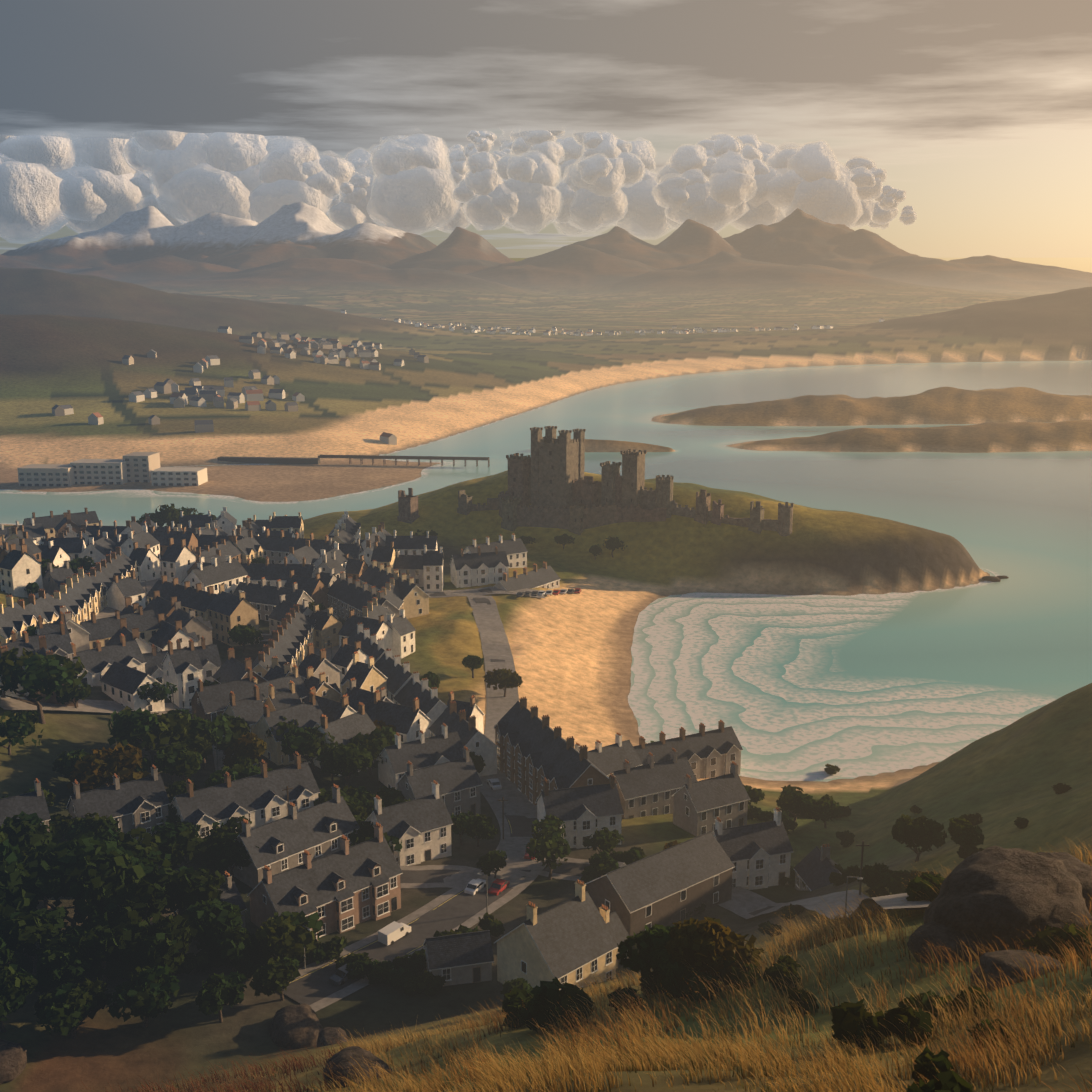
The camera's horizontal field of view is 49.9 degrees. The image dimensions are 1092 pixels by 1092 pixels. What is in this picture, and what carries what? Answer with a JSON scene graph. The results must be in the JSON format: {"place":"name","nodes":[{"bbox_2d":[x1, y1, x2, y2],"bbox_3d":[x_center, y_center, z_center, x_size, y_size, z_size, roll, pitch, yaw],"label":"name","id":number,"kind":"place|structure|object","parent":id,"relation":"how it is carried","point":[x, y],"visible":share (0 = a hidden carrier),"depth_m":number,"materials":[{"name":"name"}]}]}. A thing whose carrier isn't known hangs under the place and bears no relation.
{"place":"outdoors","nodes":[
{"label":"outdoors","id":0,"kind":"place"},
{"bbox_2d":[0,130,916,242],"bbox_3d":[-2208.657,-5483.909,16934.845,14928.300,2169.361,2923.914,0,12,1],"label":"cloud","id":1,"kind":"structure","parent":0,"point":[533,182],"depth_m":16141.60,"materials":[{"name":"white"}]},
{"bbox_2d":[0,571,930,1011],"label":"town road","id":2,"kind":"structure","parent":0,"point":[454,907],"depth_m":188.68,"materials":[{"name":"grey asphalt"}]},
{"bbox_2d":[78,580,869,968],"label":"street lamps","id":3,"kind":"object","parent":2,"relation":"on","point":[502,800],"visible":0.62,"depth_m":176.31,"materials":[{"name":"black metal"}]},
{"bbox_2d":[329,588,625,985],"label":"cars","id":4,"kind":"object","parent":2,"relation":"on","point":[391,933],"visible":0.81,"depth_m":183.30,"materials":[{"name":"paint"}]},
{"bbox_2d":[0,202,1091,1091],"bbox_3d":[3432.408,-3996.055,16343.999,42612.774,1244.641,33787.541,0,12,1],"label":"terrain","id":5,"kind":"structure","parent":0,"point":[82,314],"depth_m":800.82,"materials":[{"name":"green plant"}]},
{"bbox_2d":[217,455,489,466],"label":"pier","id":6,"kind":"structure","parent":5,"relation":"on","point":[272,460],"depth_m":732.94,"materials":[{"name":"brown wood"}]},
{"bbox_2d":[0,507,841,989],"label":"town buildings","id":7,"kind":"structure","parent":5,"relation":"on","point":[306,857],"depth_m":234.85,"materials":[{"name":"stone"}]},
{"bbox_2d":[17,305,883,485],"bbox_3d":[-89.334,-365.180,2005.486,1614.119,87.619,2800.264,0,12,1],"label":"town buildings","id":8,"kind":"structure","parent":5,"relation":"on","point":[139,467],"depth_m":939.72,"materials":[{"name":"white stone"}]},
{"bbox_2d":[0,575,1091,1088],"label":"boulders","id":9,"kind":"object","parent":5,"relation":"on","point":[1004,895],"visible":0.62,"depth_m":78.65,"materials":[{"name":"grey stone"}]},
{"bbox_2d":[0,504,1091,1091],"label":"trees","id":10,"kind":"object","parent":5,"relation":"on","point":[96,868],"depth_m":156.20,"materials":[{"name":"green plant"}]},
{"bbox_2d":[78,838,1091,1091],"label":"grass","id":11,"kind":"structure","parent":5,"relation":"on","point":[506,1074],"depth_m":57.43,"materials":[{"name":"plant"}]},
{"bbox_2d":[397,426,793,535],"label":"castle","id":12,"kind":"structure","parent":5,"relation":"on","point":[551,484],"depth_m":449.62,"materials":[{"name":"stone"}]},
{"bbox_2d":[0,0,1091,249],"bbox_3d":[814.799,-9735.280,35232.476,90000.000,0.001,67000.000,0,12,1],"label":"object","id":13,"kind":"structure","parent":0,"point":[894,82],"depth_m":11651.51,"materials":[{"name":"grey"}]},
{"bbox_2d":[0,360,1091,781],"bbox_3d":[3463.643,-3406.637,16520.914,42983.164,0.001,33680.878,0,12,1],"label":"sea water","id":14,"kind":"structure","parent":0,"point":[796,688],"depth_m":423.45,"materials":[{"name":"teal liquid"}]},
{"bbox_2d":[0,134,1091,272],"label":"sky","id":15,"kind":"structure","parent":0,"point":[1031,202],"materials":[{"name":"beige"}]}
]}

